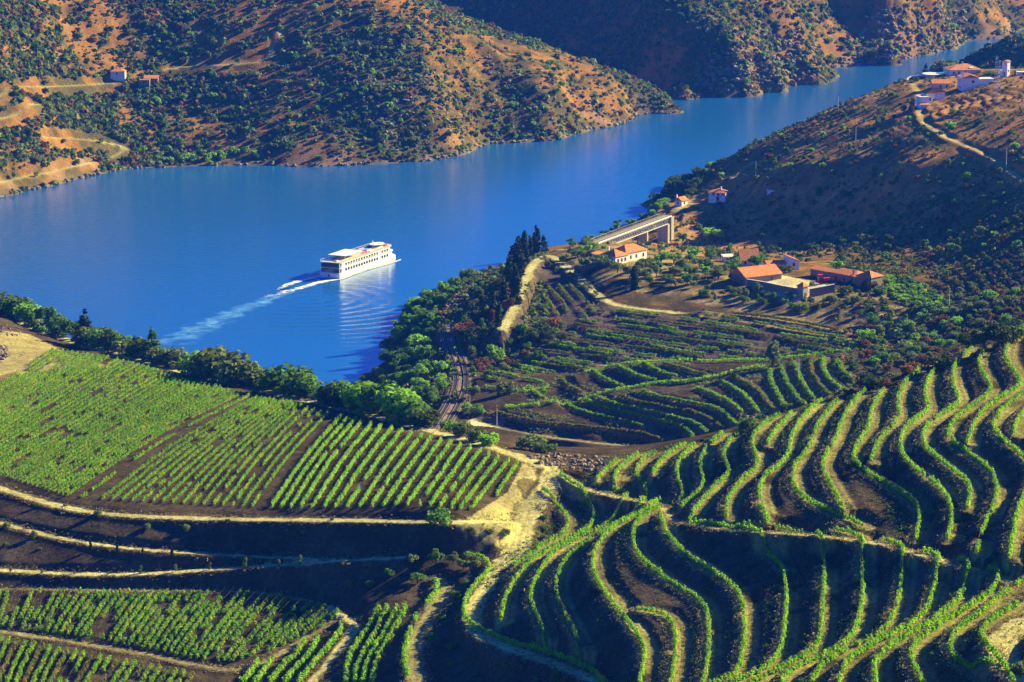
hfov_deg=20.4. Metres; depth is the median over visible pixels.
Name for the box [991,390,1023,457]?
vine row
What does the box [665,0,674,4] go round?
distant tree
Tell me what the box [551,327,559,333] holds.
broadleaf tree
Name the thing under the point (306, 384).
broadleaf tree
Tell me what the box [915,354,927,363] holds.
terrace tree
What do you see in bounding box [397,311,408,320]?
riverside tree
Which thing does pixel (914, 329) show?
terrace tree
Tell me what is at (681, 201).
station house
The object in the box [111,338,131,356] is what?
shrub
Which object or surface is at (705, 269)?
broadleaf tree
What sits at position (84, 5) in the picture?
slope tree
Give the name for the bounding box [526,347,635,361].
vine row
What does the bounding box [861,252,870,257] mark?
valley tree
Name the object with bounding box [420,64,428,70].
slope tree
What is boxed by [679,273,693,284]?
broadleaf tree
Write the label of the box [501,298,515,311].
broadleaf tree
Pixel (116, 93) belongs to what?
slope tree
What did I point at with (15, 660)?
vine row
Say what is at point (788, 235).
valley tree
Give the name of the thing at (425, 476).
vine row
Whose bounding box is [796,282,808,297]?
gate tower
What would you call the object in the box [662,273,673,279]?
olive tree
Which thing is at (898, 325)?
terrace tree
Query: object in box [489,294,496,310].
cypress tree
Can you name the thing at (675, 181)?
shrub
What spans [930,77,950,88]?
peach house
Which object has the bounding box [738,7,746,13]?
distant tree
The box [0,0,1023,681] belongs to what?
ground
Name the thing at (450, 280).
riverside tree
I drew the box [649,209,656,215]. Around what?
shrub
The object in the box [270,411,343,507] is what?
vine row
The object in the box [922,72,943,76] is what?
pool terrace
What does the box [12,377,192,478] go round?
vine row
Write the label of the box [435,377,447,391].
riverside tree
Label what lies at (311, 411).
vine row
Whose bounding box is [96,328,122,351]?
shrub
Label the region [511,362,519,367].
shrub
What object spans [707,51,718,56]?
distant tree
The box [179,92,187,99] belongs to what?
slope tree
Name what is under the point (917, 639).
vine row
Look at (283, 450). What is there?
vine row
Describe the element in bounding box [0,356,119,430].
vine row
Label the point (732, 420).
vine row
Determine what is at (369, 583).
shrub
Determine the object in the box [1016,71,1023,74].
white building
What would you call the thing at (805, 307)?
shrub
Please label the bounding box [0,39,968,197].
shore rocks
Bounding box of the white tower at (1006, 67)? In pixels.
[1002,60,1009,76]
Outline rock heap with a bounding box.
[527,450,610,471]
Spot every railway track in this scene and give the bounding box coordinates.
[432,285,468,428]
[442,284,479,430]
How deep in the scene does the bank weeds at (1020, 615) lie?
648.52 m
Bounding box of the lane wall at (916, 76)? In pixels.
[906,75,922,80]
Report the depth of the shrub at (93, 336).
1023.35 m
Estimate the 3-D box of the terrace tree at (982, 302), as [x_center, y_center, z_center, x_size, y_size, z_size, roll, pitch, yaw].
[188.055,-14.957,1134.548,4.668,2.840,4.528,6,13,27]
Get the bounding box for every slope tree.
[0,105,7,110]
[14,147,24,154]
[41,160,50,166]
[74,32,83,37]
[77,89,85,93]
[82,2,89,8]
[100,38,108,44]
[112,129,118,135]
[113,91,119,97]
[152,96,161,103]
[158,113,167,118]
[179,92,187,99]
[193,140,201,145]
[199,6,207,12]
[200,104,211,109]
[207,36,214,42]
[213,52,220,58]
[226,73,235,78]
[237,45,245,50]
[249,110,259,115]
[251,70,261,77]
[267,142,278,148]
[284,113,292,118]
[292,53,299,59]
[332,55,342,61]
[365,11,374,15]
[381,102,394,107]
[382,133,388,139]
[393,66,403,72]
[409,136,420,142]
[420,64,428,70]
[447,130,453,136]
[508,101,518,106]
[523,52,531,56]
[541,92,547,96]
[546,59,554,63]
[547,72,554,77]
[553,88,559,93]
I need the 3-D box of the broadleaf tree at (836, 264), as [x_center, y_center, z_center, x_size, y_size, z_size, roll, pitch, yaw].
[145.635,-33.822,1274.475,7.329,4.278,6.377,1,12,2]
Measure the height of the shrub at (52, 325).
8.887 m
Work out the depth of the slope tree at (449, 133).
1857.15 m
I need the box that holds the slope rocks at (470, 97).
[330,55,668,160]
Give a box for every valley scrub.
[637,41,1023,257]
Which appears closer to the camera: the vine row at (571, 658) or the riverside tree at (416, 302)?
the vine row at (571, 658)
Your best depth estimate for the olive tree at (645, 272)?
1251.09 m
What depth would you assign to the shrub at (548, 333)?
1181.95 m
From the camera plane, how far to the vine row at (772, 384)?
1043.42 m
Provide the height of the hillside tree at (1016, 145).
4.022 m
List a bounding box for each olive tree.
[242,557,247,567]
[297,555,301,564]
[341,560,352,566]
[365,562,377,570]
[407,554,418,563]
[447,551,458,563]
[456,558,469,569]
[463,385,479,398]
[465,560,480,570]
[466,345,476,360]
[567,245,574,257]
[578,239,589,245]
[580,249,597,258]
[587,254,608,265]
[602,259,618,270]
[611,263,623,272]
[622,264,631,273]
[627,265,640,272]
[635,259,644,267]
[637,268,652,276]
[639,257,653,266]
[645,275,654,284]
[647,261,662,273]
[652,264,662,276]
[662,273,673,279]
[666,277,684,287]
[668,266,683,276]
[674,258,686,266]
[691,257,706,263]
[693,273,700,281]
[711,270,725,275]
[713,266,722,279]
[714,265,728,271]
[716,249,727,258]
[723,278,732,284]
[742,288,749,295]
[752,282,762,290]
[763,292,771,298]
[765,339,781,368]
[784,292,795,299]
[807,296,814,302]
[856,309,862,316]
[886,312,892,320]
[1010,660,1023,676]
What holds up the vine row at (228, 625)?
on the ground at (360, 540)
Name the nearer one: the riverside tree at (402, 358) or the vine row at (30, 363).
the vine row at (30, 363)
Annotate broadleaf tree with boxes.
[24,307,45,322]
[43,306,57,324]
[55,318,79,336]
[108,332,132,347]
[284,371,322,392]
[326,379,369,409]
[339,380,380,414]
[355,379,396,414]
[375,384,421,421]
[385,568,395,578]
[390,394,431,424]
[409,572,427,583]
[427,548,444,564]
[462,327,474,335]
[462,332,472,342]
[467,306,482,320]
[477,287,483,294]
[477,294,482,305]
[477,302,484,312]
[479,318,485,326]
[486,283,498,291]
[486,344,505,366]
[488,288,494,299]
[489,309,495,323]
[497,277,502,287]
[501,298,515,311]
[516,334,528,343]
[523,341,530,348]
[528,328,538,342]
[540,337,548,345]
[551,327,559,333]
[556,332,566,343]
[558,253,569,260]
[570,249,586,259]
[578,258,589,268]
[579,245,592,250]
[613,222,620,228]
[653,252,670,261]
[654,202,662,207]
[664,188,671,193]
[666,252,681,263]
[669,185,678,194]
[677,232,687,242]
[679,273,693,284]
[682,174,689,181]
[682,265,688,271]
[683,180,692,188]
[684,253,694,262]
[687,248,701,255]
[688,182,696,188]
[697,168,706,175]
[699,258,713,267]
[699,264,709,274]
[701,227,724,242]
[704,248,715,260]
[722,263,738,271]
[724,259,739,264]
[747,254,769,264]
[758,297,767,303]
[769,292,776,297]
[781,298,788,305]
[788,302,797,310]
[830,261,843,267]
[868,312,879,318]
[880,298,888,305]
[880,304,886,312]
[956,328,976,347]
[969,324,997,347]
[984,322,1012,347]
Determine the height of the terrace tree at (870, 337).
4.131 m
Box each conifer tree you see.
[70,308,91,342]
[139,327,161,360]
[537,235,549,251]
[550,663,559,681]
[922,63,928,72]
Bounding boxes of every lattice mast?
[992,58,1000,101]
[994,60,1004,100]
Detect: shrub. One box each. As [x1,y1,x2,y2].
[0,292,27,317]
[0,296,34,321]
[2,522,10,527]
[2,541,9,546]
[5,313,16,319]
[11,303,40,325]
[29,530,37,538]
[31,319,43,329]
[39,324,48,331]
[44,312,69,336]
[52,327,70,337]
[72,326,109,345]
[84,328,116,347]
[93,509,101,514]
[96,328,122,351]
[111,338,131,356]
[125,335,150,360]
[143,522,150,529]
[146,347,177,364]
[151,347,189,367]
[157,157,167,161]
[162,359,169,367]
[168,360,180,368]
[177,350,200,374]
[180,154,190,160]
[180,344,227,379]
[182,525,190,531]
[198,348,252,379]
[204,153,211,160]
[211,353,264,385]
[218,155,225,159]
[226,146,234,153]
[229,362,263,386]
[233,149,240,154]
[242,146,249,152]
[245,373,265,387]
[253,378,278,391]
[256,362,317,395]
[276,387,283,392]
[292,389,313,398]
[305,393,315,399]
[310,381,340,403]
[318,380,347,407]
[362,404,381,413]
[365,579,375,586]
[377,408,390,416]
[407,408,440,426]
[425,507,452,526]
[425,632,434,637]
[435,613,447,619]
[439,419,457,431]
[447,642,458,648]
[450,589,461,598]
[451,420,473,436]
[452,323,477,336]
[458,319,473,326]
[459,338,467,345]
[460,401,472,411]
[462,578,470,585]
[466,426,487,440]
[468,335,479,343]
[468,365,475,371]
[470,403,485,413]
[471,357,489,366]
[473,326,487,333]
[477,327,491,337]
[478,432,499,444]
[481,308,489,317]
[482,369,493,375]
[486,528,493,534]
[490,296,502,302]
[495,380,513,394]
[498,362,508,369]
[500,528,510,536]
[502,357,511,365]
[502,661,508,667]
[503,338,514,345]
[509,353,518,361]
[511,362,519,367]
[512,323,527,334]
[515,433,546,451]
[517,343,523,350]
[522,349,529,357]
[529,326,542,334]
[533,320,551,329]
[533,349,542,357]
[536,443,553,453]
[539,328,555,340]
[539,524,549,531]
[539,534,549,540]
[540,514,547,519]
[543,316,563,328]
[548,444,557,451]
[556,320,566,328]
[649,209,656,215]
[657,197,670,203]
[657,201,667,207]
[663,183,673,188]
[671,178,680,184]
[674,185,684,193]
[681,173,695,179]
[685,188,696,195]
[688,266,698,273]
[692,177,702,186]
[698,289,709,295]
[729,287,742,294]
[737,414,758,431]
[742,296,749,302]
[777,264,792,272]
[779,402,794,408]
[796,302,808,311]
[796,399,805,405]
[829,294,837,302]
[837,284,853,295]
[843,388,854,393]
[850,295,860,303]
[855,372,881,388]
[861,280,879,289]
[872,286,886,294]
[879,377,890,386]
[924,355,961,370]
[981,70,996,74]
[1003,324,1023,341]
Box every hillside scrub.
[0,0,726,202]
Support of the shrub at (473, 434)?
on the ground at (360, 540)
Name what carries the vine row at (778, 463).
on the ground at (360, 540)
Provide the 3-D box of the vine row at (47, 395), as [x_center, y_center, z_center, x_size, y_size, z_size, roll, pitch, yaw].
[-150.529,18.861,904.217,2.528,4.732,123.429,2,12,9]
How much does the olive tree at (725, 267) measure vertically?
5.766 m
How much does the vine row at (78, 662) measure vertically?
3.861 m
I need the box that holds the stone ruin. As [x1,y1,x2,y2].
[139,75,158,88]
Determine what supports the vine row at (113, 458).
on the ground at (360, 540)
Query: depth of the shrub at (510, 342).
1176.03 m
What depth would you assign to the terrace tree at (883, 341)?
1133.65 m
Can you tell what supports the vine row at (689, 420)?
on the ground at (360, 540)
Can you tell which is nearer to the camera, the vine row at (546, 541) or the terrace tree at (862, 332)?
the vine row at (546, 541)
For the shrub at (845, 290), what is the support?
on the ground at (360, 540)
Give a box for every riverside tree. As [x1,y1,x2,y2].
[375,366,385,374]
[378,338,397,349]
[378,349,391,363]
[378,374,386,384]
[386,372,401,383]
[387,349,407,358]
[388,360,398,372]
[390,328,409,341]
[391,320,403,326]
[392,353,414,365]
[394,364,411,372]
[394,374,410,384]
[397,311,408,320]
[402,307,412,313]
[403,318,422,326]
[404,299,414,307]
[404,325,417,332]
[405,333,431,343]
[405,368,421,378]
[406,313,419,318]
[408,345,424,357]
[410,298,426,306]
[410,363,428,376]
[411,326,418,333]
[411,377,421,386]
[411,386,426,394]
[412,339,431,347]
[413,308,428,313]
[416,327,425,333]
[417,313,427,319]
[418,359,433,370]
[418,378,429,385]
[419,297,434,303]
[420,384,429,389]
[420,390,436,404]
[421,350,429,359]
[422,289,431,296]
[423,345,436,351]
[424,327,436,335]
[424,350,448,360]
[425,292,435,298]
[425,313,439,322]
[426,386,439,396]
[427,321,435,326]
[433,360,447,372]
[435,292,444,302]
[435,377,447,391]
[436,372,446,378]
[437,281,448,288]
[437,293,448,301]
[446,286,455,292]
[447,276,460,285]
[459,269,468,277]
[464,267,476,277]
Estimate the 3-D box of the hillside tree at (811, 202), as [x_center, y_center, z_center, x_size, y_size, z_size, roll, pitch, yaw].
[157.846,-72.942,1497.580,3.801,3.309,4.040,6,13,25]
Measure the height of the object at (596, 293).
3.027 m
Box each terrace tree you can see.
[856,329,871,336]
[857,339,871,348]
[857,349,872,359]
[861,333,877,341]
[865,324,875,331]
[865,328,875,333]
[866,316,879,324]
[868,344,879,349]
[868,356,881,363]
[868,367,877,373]
[873,351,894,362]
[875,324,884,333]
[879,339,886,344]
[881,321,893,327]
[881,363,892,373]
[889,352,900,359]
[894,322,902,328]
[895,341,912,349]
[895,347,906,354]
[896,332,905,336]
[896,335,904,340]
[899,363,914,375]
[902,319,914,327]
[903,350,917,362]
[906,345,921,353]
[908,333,920,340]
[908,361,922,369]
[909,326,928,333]
[912,304,927,312]
[914,341,928,350]
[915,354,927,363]
[919,313,930,322]
[919,331,929,337]
[919,336,931,341]
[923,300,942,309]
[928,319,936,323]
[929,331,937,337]
[933,307,948,315]
[934,339,945,346]
[934,347,942,352]
[936,314,949,321]
[939,319,950,326]
[944,322,954,328]
[945,326,960,332]
[945,339,955,344]
[949,315,962,323]
[949,331,958,336]
[950,306,959,313]
[959,302,972,310]
[964,296,975,302]
[974,317,988,325]
[977,300,988,305]
[981,289,998,297]
[982,309,992,313]
[985,295,995,300]
[985,311,994,316]
[993,305,1002,310]
[995,289,1005,296]
[1001,313,1011,322]
[1002,295,1019,304]
[1009,287,1020,293]
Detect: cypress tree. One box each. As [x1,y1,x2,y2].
[170,546,173,557]
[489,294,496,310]
[494,301,501,326]
[499,276,507,301]
[502,255,512,293]
[506,245,513,262]
[508,263,522,304]
[510,235,525,275]
[520,230,529,262]
[527,235,533,255]
[532,225,540,252]
[532,233,538,254]
[629,264,639,290]
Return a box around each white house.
[708,187,730,202]
[957,72,993,90]
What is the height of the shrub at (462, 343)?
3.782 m
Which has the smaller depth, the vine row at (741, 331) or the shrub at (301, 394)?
the shrub at (301, 394)
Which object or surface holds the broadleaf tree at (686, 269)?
on the ground at (360, 540)
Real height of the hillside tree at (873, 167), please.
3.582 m
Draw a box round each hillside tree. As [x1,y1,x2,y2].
[764,153,772,158]
[769,157,777,163]
[782,147,789,152]
[787,162,795,167]
[807,154,815,158]
[808,200,815,204]
[829,169,836,174]
[838,144,844,150]
[840,190,848,195]
[870,165,877,169]
[917,226,927,233]
[919,124,926,130]
[919,239,928,246]
[924,246,932,250]
[931,196,938,200]
[943,158,951,164]
[944,121,956,127]
[946,243,954,248]
[953,245,962,251]
[961,171,970,177]
[963,184,970,189]
[975,118,983,124]
[976,226,985,230]
[990,231,998,236]
[997,167,1002,173]
[998,234,1006,240]
[1001,220,1009,224]
[1010,141,1019,148]
[1011,240,1021,246]
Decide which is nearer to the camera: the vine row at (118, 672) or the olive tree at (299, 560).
the vine row at (118, 672)
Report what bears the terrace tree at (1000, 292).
on the ground at (360, 540)
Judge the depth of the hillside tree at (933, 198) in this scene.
1385.70 m
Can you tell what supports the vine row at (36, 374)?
on the ground at (360, 540)
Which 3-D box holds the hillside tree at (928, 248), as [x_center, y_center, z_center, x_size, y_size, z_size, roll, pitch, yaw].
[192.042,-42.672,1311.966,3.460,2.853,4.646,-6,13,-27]
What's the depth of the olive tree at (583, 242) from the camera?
1398.80 m
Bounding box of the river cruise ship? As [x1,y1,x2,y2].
[320,242,394,278]
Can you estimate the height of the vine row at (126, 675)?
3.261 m
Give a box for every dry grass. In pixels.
[491,345,1023,681]
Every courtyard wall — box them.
[746,279,796,295]
[809,284,834,296]
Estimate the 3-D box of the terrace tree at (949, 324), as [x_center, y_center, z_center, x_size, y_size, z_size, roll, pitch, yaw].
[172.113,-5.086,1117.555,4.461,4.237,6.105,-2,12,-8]
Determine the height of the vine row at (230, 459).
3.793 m
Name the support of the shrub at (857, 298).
on the ground at (360, 540)
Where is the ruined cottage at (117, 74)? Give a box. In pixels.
[109,67,126,81]
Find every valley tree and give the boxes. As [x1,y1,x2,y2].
[723,223,730,229]
[744,219,754,222]
[767,248,775,253]
[768,245,778,248]
[771,229,780,233]
[777,218,788,222]
[785,233,797,237]
[791,224,799,228]
[804,243,814,247]
[811,223,820,228]
[811,244,819,249]
[834,235,845,239]
[834,245,842,250]
[837,253,845,258]
[852,246,863,250]
[857,233,869,238]
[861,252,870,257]
[876,251,888,255]
[883,243,891,248]
[886,235,893,241]
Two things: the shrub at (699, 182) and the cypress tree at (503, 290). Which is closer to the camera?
the cypress tree at (503, 290)
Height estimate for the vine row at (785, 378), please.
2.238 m
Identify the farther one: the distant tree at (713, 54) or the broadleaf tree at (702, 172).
the distant tree at (713, 54)
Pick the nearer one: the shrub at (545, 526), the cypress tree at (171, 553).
the cypress tree at (171, 553)
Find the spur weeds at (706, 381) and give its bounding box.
[490,279,864,444]
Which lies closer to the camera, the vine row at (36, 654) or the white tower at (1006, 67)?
the vine row at (36, 654)
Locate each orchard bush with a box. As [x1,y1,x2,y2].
[893,293,902,298]
[912,285,924,289]
[916,296,927,301]
[931,294,943,297]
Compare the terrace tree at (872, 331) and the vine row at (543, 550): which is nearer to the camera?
the vine row at (543, 550)
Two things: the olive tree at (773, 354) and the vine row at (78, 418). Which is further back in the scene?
the olive tree at (773, 354)
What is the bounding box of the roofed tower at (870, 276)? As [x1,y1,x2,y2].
[855,270,883,289]
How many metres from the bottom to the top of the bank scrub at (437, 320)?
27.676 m
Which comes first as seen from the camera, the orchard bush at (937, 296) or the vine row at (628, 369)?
the vine row at (628, 369)
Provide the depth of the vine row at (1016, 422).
682.81 m
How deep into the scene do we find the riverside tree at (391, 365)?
1181.69 m
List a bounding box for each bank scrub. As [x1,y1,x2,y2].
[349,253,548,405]
[354,252,548,409]
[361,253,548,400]
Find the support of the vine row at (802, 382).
on the ground at (360, 540)
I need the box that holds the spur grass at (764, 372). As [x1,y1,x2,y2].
[487,355,859,441]
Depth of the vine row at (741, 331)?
1167.90 m
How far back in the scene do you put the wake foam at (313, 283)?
1414.81 m
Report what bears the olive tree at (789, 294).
on the ground at (360, 540)
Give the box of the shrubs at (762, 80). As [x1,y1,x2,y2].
[691,26,827,92]
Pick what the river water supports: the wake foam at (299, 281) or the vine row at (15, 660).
the wake foam at (299, 281)
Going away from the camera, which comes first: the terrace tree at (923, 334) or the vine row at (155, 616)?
the vine row at (155, 616)
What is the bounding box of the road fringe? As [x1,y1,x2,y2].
[0,321,1023,681]
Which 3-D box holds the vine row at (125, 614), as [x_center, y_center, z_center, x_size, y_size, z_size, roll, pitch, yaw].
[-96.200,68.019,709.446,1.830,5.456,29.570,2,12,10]
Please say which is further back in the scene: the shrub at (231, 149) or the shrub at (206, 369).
the shrub at (231, 149)
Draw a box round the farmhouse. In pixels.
[591,243,647,262]
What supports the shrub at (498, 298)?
on the ground at (360, 540)
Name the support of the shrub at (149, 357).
on the ground at (360, 540)
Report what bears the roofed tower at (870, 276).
on the ground at (360, 540)
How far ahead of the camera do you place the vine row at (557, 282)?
1243.50 m
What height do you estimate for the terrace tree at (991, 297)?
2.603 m
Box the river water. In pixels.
[0,29,1023,386]
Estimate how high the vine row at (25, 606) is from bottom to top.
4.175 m
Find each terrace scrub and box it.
[833,154,1023,385]
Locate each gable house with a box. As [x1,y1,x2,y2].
[737,248,759,265]
[763,253,799,269]
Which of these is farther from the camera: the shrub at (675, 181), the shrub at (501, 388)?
the shrub at (675, 181)
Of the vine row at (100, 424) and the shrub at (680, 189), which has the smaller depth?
the vine row at (100, 424)
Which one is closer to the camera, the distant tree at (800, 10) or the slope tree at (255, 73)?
the slope tree at (255, 73)
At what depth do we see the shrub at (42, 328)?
1068.46 m
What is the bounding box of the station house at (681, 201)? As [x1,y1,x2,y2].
[675,195,688,206]
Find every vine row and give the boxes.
[0,347,54,383]
[0,347,58,387]
[0,349,63,390]
[0,349,68,393]
[0,350,73,397]
[0,351,78,401]
[0,351,84,404]
[0,352,88,408]
[0,353,93,411]
[0,353,98,415]
[0,354,104,418]
[0,355,109,422]
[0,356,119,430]
[0,359,123,433]
[0,359,128,437]
[0,361,134,441]
[0,362,139,445]
[0,363,144,449]
[0,364,99,425]
[0,364,148,453]
[0,367,154,457]
[0,368,159,460]
[0,369,164,464]
[0,370,169,467]
[0,372,174,471]
[0,374,179,474]
[0,587,9,619]
[0,590,14,626]
[0,634,10,657]
[0,635,19,681]
[3,374,183,476]
[5,640,26,681]
[9,376,187,477]
[9,590,22,627]
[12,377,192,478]
[13,638,36,681]
[17,378,196,480]
[17,587,32,624]
[21,379,200,482]
[21,588,41,629]
[22,640,44,681]
[27,380,204,483]
[27,591,48,628]
[30,382,208,484]
[31,644,52,681]
[33,589,58,630]
[35,382,213,486]
[38,588,64,631]
[39,384,216,487]
[39,643,61,681]
[44,384,221,488]
[45,587,72,631]
[47,645,68,681]
[48,387,225,490]
[51,587,82,633]
[53,387,229,491]
[56,648,77,681]
[57,388,233,492]
[58,587,88,634]
[62,390,237,494]
[65,391,241,495]
[65,648,84,681]
[66,587,97,634]
[73,587,106,635]
[74,651,94,681]
[78,587,113,637]
[80,393,250,497]
[83,652,102,681]
[86,587,122,638]
[93,653,111,681]
[99,588,137,640]
[100,588,129,625]
[100,655,119,681]
[101,394,258,498]
[107,589,146,641]
[109,658,127,681]
[111,395,262,499]
[113,589,153,642]
[118,657,137,681]
[121,395,266,499]
[121,587,162,644]
[127,588,169,645]
[131,395,270,499]
[131,662,143,677]
[134,589,177,645]
[139,663,154,681]
[140,589,185,647]
[141,397,275,500]
[148,588,193,648]
[149,662,161,681]
[152,398,279,501]
[154,587,201,650]
[156,666,169,681]
[162,398,283,501]
[162,587,209,652]
[166,666,177,681]
[169,587,217,653]
[172,399,287,502]
[173,587,225,654]
[175,667,185,681]
[180,587,233,656]
[182,399,291,503]
[185,671,194,681]
[188,587,241,657]
[192,400,295,503]
[195,588,249,658]
[202,403,296,504]
[202,589,257,659]
[213,401,303,503]
[214,590,266,655]
[216,592,273,660]
[222,402,310,505]
[222,593,282,660]
[229,595,290,661]
[232,407,314,505]
[239,656,259,681]
[240,594,296,658]
[241,409,321,505]
[247,598,301,656]
[251,409,329,506]
[251,655,273,681]
[267,600,318,651]
[267,601,310,646]
[267,636,306,681]
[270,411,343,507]
[279,416,349,506]
[280,602,326,644]
[282,634,319,681]
[289,415,356,507]
[295,610,327,638]
[297,620,343,681]
[299,418,363,507]
[310,420,372,507]
[311,608,340,631]
[323,423,382,506]
[333,425,393,506]
[342,603,381,681]
[346,427,403,507]
[352,602,388,681]
[358,428,412,506]
[359,602,399,681]
[368,601,407,681]
[371,431,422,506]
[381,433,432,506]
[393,435,442,505]
[401,611,419,677]
[406,437,452,505]
[418,441,461,505]
[424,577,439,604]
[428,443,471,505]
[438,446,481,506]
[449,451,489,507]
[458,452,499,507]
[461,551,606,681]
[468,456,509,509]
[480,374,500,379]
[484,384,495,388]
[494,370,519,377]
[495,410,665,441]
[495,459,518,495]
[499,471,595,621]
[503,358,578,369]
[505,364,766,407]
[505,388,517,393]
[507,367,529,373]
[509,352,599,368]
[512,486,569,567]
[517,349,621,364]
[519,363,538,367]
[520,366,555,372]
[522,348,850,390]
[522,376,543,382]
[523,290,537,314]
[524,359,545,364]
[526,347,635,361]
[526,384,545,398]
[527,281,547,312]
[528,484,628,651]
[534,280,559,315]
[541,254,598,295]
[546,283,568,312]
[546,342,658,361]
[553,448,656,668]
[554,339,709,361]
[555,280,587,317]
[558,375,582,392]
[562,399,644,426]
[564,337,733,361]
[568,283,596,313]
[568,331,764,360]
[572,325,764,356]
[574,322,797,357]
[579,318,818,353]
[584,398,694,436]
[588,367,624,386]
[590,496,661,681]
[595,455,618,480]
[596,309,864,349]
[597,395,709,433]
[612,449,639,481]
[614,315,830,352]
[616,308,879,345]
[616,364,656,380]
[616,393,726,429]
[630,502,711,681]
[635,604,678,681]
[640,388,738,425]
[641,361,677,376]
[651,441,686,474]
[658,510,747,681]
[662,361,707,374]
[674,440,695,501]
[680,430,724,506]
[688,427,742,521]
[688,518,788,681]
[695,386,742,412]
[701,308,848,332]
[705,313,880,341]
[718,378,759,412]
[724,410,780,516]
[730,373,776,409]
[730,519,827,681]
[757,397,823,521]
[766,366,788,407]
[766,408,792,443]
[777,363,806,404]
[779,524,865,681]
[790,396,863,525]
[792,360,815,398]
[807,354,831,395]
[808,534,905,681]
[819,355,841,388]
[820,386,866,508]
[834,357,851,379]
[837,546,940,681]
[851,387,922,539]
[869,362,922,461]
[871,553,971,681]
[898,365,953,540]
[907,565,1001,681]
[920,346,973,507]
[946,344,999,552]
[947,575,1023,669]
[965,324,1023,443]
[977,594,1023,681]
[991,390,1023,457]
[1006,490,1023,573]
[1011,407,1023,434]
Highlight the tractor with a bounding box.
[816,274,830,283]
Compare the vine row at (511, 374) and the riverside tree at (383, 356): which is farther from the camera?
the riverside tree at (383, 356)
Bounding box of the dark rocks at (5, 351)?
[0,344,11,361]
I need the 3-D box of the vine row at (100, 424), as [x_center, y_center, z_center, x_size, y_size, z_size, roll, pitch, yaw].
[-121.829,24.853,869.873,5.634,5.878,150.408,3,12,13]
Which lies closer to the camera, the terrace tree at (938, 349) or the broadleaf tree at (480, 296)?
the terrace tree at (938, 349)
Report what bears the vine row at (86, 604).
on the ground at (360, 540)
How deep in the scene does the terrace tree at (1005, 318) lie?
1100.13 m
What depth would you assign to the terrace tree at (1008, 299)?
1126.77 m
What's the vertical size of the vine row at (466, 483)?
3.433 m
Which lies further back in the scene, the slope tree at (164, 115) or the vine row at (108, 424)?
the slope tree at (164, 115)
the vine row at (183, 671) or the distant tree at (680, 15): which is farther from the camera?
the distant tree at (680, 15)
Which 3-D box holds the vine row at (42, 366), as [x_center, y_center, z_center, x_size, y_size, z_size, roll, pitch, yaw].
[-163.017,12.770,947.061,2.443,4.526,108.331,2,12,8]
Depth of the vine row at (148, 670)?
677.19 m
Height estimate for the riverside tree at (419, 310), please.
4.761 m
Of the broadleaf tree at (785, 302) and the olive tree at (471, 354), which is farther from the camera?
the broadleaf tree at (785, 302)
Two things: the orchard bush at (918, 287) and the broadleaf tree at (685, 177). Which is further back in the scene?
the broadleaf tree at (685, 177)
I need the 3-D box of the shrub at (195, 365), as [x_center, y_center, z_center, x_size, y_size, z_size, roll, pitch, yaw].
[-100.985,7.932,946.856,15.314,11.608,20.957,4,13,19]
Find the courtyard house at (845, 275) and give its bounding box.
[809,265,862,284]
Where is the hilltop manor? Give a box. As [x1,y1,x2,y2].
[943,61,981,74]
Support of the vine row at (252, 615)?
on the ground at (360, 540)
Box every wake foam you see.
[268,279,338,295]
[277,276,319,289]
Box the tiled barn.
[730,263,782,284]
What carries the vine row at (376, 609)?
on the ground at (360, 540)
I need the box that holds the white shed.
[721,254,732,261]
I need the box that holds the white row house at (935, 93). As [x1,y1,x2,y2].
[921,87,945,102]
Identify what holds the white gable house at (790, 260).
on the ground at (360, 540)
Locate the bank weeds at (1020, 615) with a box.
[470,340,1023,681]
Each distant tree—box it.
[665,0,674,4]
[665,9,671,14]
[678,12,683,17]
[694,73,701,77]
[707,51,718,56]
[723,34,732,38]
[726,16,733,22]
[729,52,736,58]
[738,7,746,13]
[774,60,782,66]
[785,62,793,68]
[798,7,805,12]
[876,38,882,44]
[918,33,925,39]
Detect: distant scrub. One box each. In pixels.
[427,0,1023,96]
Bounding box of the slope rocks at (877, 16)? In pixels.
[840,6,966,63]
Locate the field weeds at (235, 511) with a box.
[1,350,496,681]
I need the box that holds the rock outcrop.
[0,325,20,335]
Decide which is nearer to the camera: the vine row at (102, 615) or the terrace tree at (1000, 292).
the vine row at (102, 615)
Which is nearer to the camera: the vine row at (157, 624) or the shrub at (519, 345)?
the vine row at (157, 624)
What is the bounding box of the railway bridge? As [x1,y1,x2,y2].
[591,213,673,243]
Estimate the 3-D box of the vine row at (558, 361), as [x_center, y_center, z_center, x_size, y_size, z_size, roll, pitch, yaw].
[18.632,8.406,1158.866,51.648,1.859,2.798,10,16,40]
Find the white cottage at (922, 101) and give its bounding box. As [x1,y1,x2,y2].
[916,95,929,109]
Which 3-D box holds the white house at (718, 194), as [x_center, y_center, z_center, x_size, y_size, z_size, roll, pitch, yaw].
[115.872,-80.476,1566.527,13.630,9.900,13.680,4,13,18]
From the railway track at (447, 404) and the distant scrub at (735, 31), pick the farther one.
the distant scrub at (735, 31)

